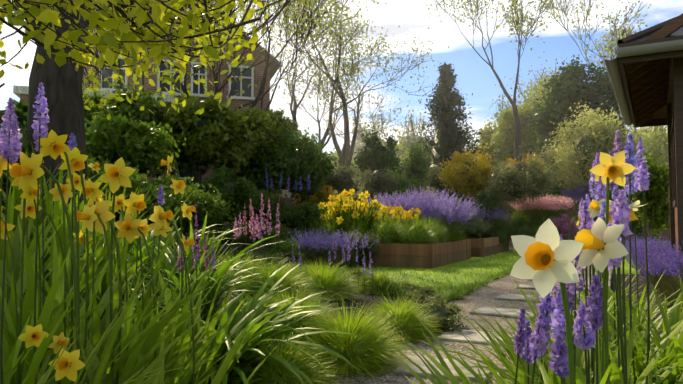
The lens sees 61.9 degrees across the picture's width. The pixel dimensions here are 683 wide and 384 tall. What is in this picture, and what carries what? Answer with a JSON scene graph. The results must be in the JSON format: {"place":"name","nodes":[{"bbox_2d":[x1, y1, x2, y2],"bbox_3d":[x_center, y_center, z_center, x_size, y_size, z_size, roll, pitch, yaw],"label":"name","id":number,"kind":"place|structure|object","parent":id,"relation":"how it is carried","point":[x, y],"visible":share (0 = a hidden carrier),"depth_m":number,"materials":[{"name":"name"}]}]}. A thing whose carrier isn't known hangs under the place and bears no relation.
{"place":"outdoors","nodes":[
{"label":"outdoors","id":0,"kind":"place"},
{"bbox_2d":[13,85,174,247],"bbox_3d":[-7.765,-0.595,18.546,4.500,4.710,3.500,1,-3,-16],"label":"house extension","id":1,"kind":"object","parent":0,"point":[24,96],"depth_m":17.04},
{"bbox_2d":[82,0,269,242],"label":"brick house walls","id":2,"kind":"structure","parent":0,"point":[258,72],"depth_m":21.35,"materials":[{"name":"brown brick"}]},
{"bbox_2d":[98,0,279,178],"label":"house trim","id":3,"kind":"structure","parent":2,"relation":"attached to","point":[273,64],"depth_m":21.35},
{"bbox_2d":[102,58,250,185],"bbox_3d":[-6.214,-2.156,20.745,5.875,5.250,0.040,1,-3,-16],"label":"window glass","id":4,"kind":"object","parent":3,"relation":"in","point":[108,75],"depth_m":20.86,"materials":[{"name":"grey glass"}]},
{"bbox_2d":[0,0,682,253],"label":"sky","id":5,"kind":"structure","parent":0,"point":[477,78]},
{"bbox_2d":[18,240,682,383],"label":"bed soil","id":6,"kind":"structure","parent":0,"point":[365,300],"depth_m":5.39,"materials":[{"name":"brown soil"}]},
{"bbox_2d":[0,0,682,383],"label":"plants","id":7,"kind":"object","parent":6,"relation":"in","point":[256,338],"depth_m":3.41,"materials":[{"name":"green plant"}]},
{"bbox_2d":[617,16,682,309],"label":"shed frame","id":8,"kind":"object","parent":6,"relation":"on","point":[675,136],"visible":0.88,"depth_m":4.73,"materials":[{"name":"brown wood"}]},
{"bbox_2d":[625,13,682,126],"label":"roof soffit","id":9,"kind":"structure","parent":8,"relation":"attached to","point":[648,81],"depth_m":5.79,"materials":[{"name":"brown wood"}]},
{"bbox_2d":[602,39,682,125],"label":"roof gutter","id":10,"kind":"object","parent":9,"relation":"attached to","point":[614,73],"visible":0.89,"depth_m":4.72,"materials":[{"name":"grey metal"}]},
{"bbox_2d":[632,27,682,41],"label":"roof shingles","id":11,"kind":"object","parent":8,"relation":"on","point":[678,32],"visible":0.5,"depth_m":4.57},
{"bbox_2d":[672,90,677,273],"bbox_3d":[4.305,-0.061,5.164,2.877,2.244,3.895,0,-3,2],"label":"wooden post","id":12,"kind":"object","parent":8,"relation":"attached to","point":[676,230],"depth_m":6.60,"materials":[{"name":"brown wood"}]},
{"bbox_2d":[292,248,520,302],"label":"lawn","id":13,"kind":"structure","parent":0,"point":[460,269],"depth_m":9.22,"materials":[{"name":"green plant"}]},
{"bbox_2d":[298,239,470,267],"bbox_3d":[0.985,1.200,11.667,2.670,0.430,2.870,-1,-3,26],"label":"raised bed","id":14,"kind":"object","parent":13,"relation":"on","point":[430,255],"visible":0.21,"depth_m":10.16,"materials":[{"name":"brown wood"}]},
{"bbox_2d":[459,235,508,256],"bbox_3d":[3.049,1.357,14.774,1.970,0.430,3.270,-1,-3,26],"label":"raised bed","id":15,"kind":"object","parent":13,"relation":"on","point":[491,246],"depth_m":13.29,"materials":[{"name":"brown wood"}]},
{"bbox_2d":[227,241,665,273],"bbox_3d":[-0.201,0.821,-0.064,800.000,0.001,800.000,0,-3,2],"label":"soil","id":16,"kind":"structure","parent":0,"point":[627,266],"depth_m":9.84,"materials":[{"name":"brown soil"}]},
{"bbox_2d":[0,0,668,252],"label":"tree trunks","id":17,"kind":"object","parent":16,"relation":"on","point":[63,91],"visible":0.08,"depth_m":7.09,"materials":[{"name":"brown plant"}]},
{"bbox_2d":[274,197,670,240],"bbox_3d":[2.579,1.133,23.894,48.130,1.810,0.088,0,-3,2],"label":"fence","id":18,"kind":"object","parent":16,"relation":"on","point":[664,233],"depth_m":23.65,"materials":[{"name":"brown wood"}]},
{"bbox_2d":[332,0,666,228],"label":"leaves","id":19,"kind":"object","parent":16,"relation":"on","point":[565,13],"depth_m":35.08,"materials":[{"name":"plant"}]},
{"bbox_2d":[313,260,591,383],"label":"gravel path","id":20,"kind":"structure","parent":0,"point":[498,287],"depth_m":4.29,"materials":[{"name":"grey stone"}]},
{"bbox_2d":[331,260,612,382],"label":"path stones","id":21,"kind":"object","parent":20,"relation":"on","point":[454,336],"visible":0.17,"depth_m":3.94,"materials":[{"name":"grey stone"}]}
]}

